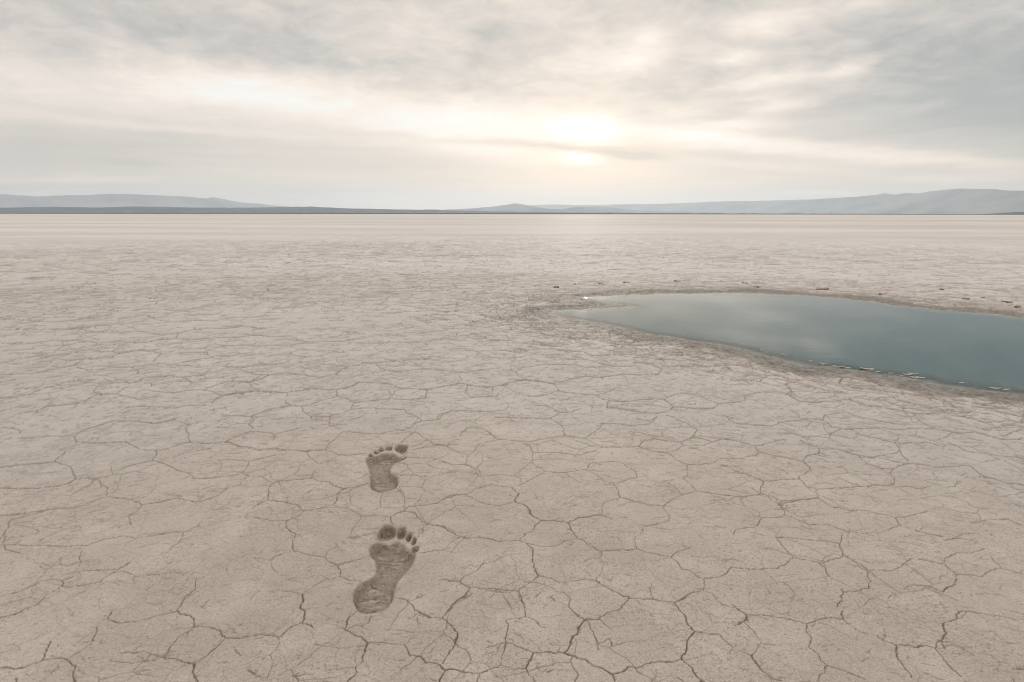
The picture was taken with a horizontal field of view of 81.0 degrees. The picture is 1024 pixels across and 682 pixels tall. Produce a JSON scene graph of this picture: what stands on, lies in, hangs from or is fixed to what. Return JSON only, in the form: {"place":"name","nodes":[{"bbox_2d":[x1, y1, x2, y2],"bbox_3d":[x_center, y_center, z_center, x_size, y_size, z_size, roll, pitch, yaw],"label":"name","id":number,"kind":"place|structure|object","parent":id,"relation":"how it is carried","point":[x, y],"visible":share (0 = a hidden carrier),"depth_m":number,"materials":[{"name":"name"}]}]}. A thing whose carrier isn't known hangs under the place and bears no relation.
{"place":"outdoors","nodes":[
{"label":"outdoors","id":0,"kind":"place"},
{"bbox_2d":[0,194,287,207],"bbox_3d":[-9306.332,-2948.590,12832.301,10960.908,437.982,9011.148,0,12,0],"label":"mountains","id":1,"kind":"structure","parent":0,"point":[96,200],"depth_m":13138.75,"materials":[{"name":"grey stone"}]},
{"bbox_2d":[0,206,597,212],"bbox_3d":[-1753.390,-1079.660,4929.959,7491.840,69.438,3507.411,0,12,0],"label":"hills","id":2,"kind":"structure","parent":0,"point":[135,209],"depth_m":5247.92,"materials":[{"name":"grey stone"}]},
{"bbox_2d":[0,214,1023,681],"bbox_3d":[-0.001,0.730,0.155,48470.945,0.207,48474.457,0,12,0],"label":"ground","id":3,"kind":"structure","parent":0,"point":[202,416],"depth_m":1.63,"materials":[{"name":"beige soil"}]},
{"bbox_2d":[353,526,418,613],"bbox_3d":[-0.234,0.433,1.139,0.101,0.025,0.289,0,12,0],"label":"footprint","id":4,"kind":"object","parent":3,"relation":"on","point":[394,562],"visible":0.9,"depth_m":1.14},
{"bbox_2d":[366,445,407,492],"bbox_3d":[-0.332,0.340,1.576,0.109,0.026,0.299,-2,12,-8],"label":"footprint","id":5,"kind":"object","parent":3,"relation":"on","point":[383,479],"visible":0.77,"depth_m":1.58},
{"bbox_2d":[0,213,1023,214],"bbox_3d":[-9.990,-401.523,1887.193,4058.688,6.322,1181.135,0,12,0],"label":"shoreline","id":6,"kind":"structure","parent":3,"relation":"on","point":[499,213],"depth_m":2130.24,"materials":[{"name":"grey soil"}]},
{"bbox_2d":[0,0,1023,209],"label":"sky","id":7,"kind":"structure","parent":0,"point":[355,104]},
{"bbox_2d":[447,203,702,213],"bbox_3d":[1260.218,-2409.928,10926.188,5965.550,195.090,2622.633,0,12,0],"label":"hills","id":8,"kind":"structure","parent":0,"point":[514,207],"depth_m":10864.56,"materials":[{"name":"grey stone"}]},
{"bbox_2d":[529,189,1023,213],"bbox_3d":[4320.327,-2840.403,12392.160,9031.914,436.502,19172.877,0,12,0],"label":"mountains","id":9,"kind":"structure","parent":0,"point":[970,201],"depth_m":11475.68,"materials":[{"name":"grey stone"}]},
{"bbox_2d":[561,294,1023,389],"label":"water","id":10,"kind":"structure","parent":0,"point":[974,350],"depth_m":3.49,"materials":[{"name":"teal liquid"}]},
{"bbox_2d":[993,212,1023,213],"bbox_3d":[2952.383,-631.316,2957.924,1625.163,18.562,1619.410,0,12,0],"label":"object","id":11,"kind":"structure","parent":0,"point":[1011,213],"depth_m":3090.45,"materials":[{"name":"grey"}]}
]}

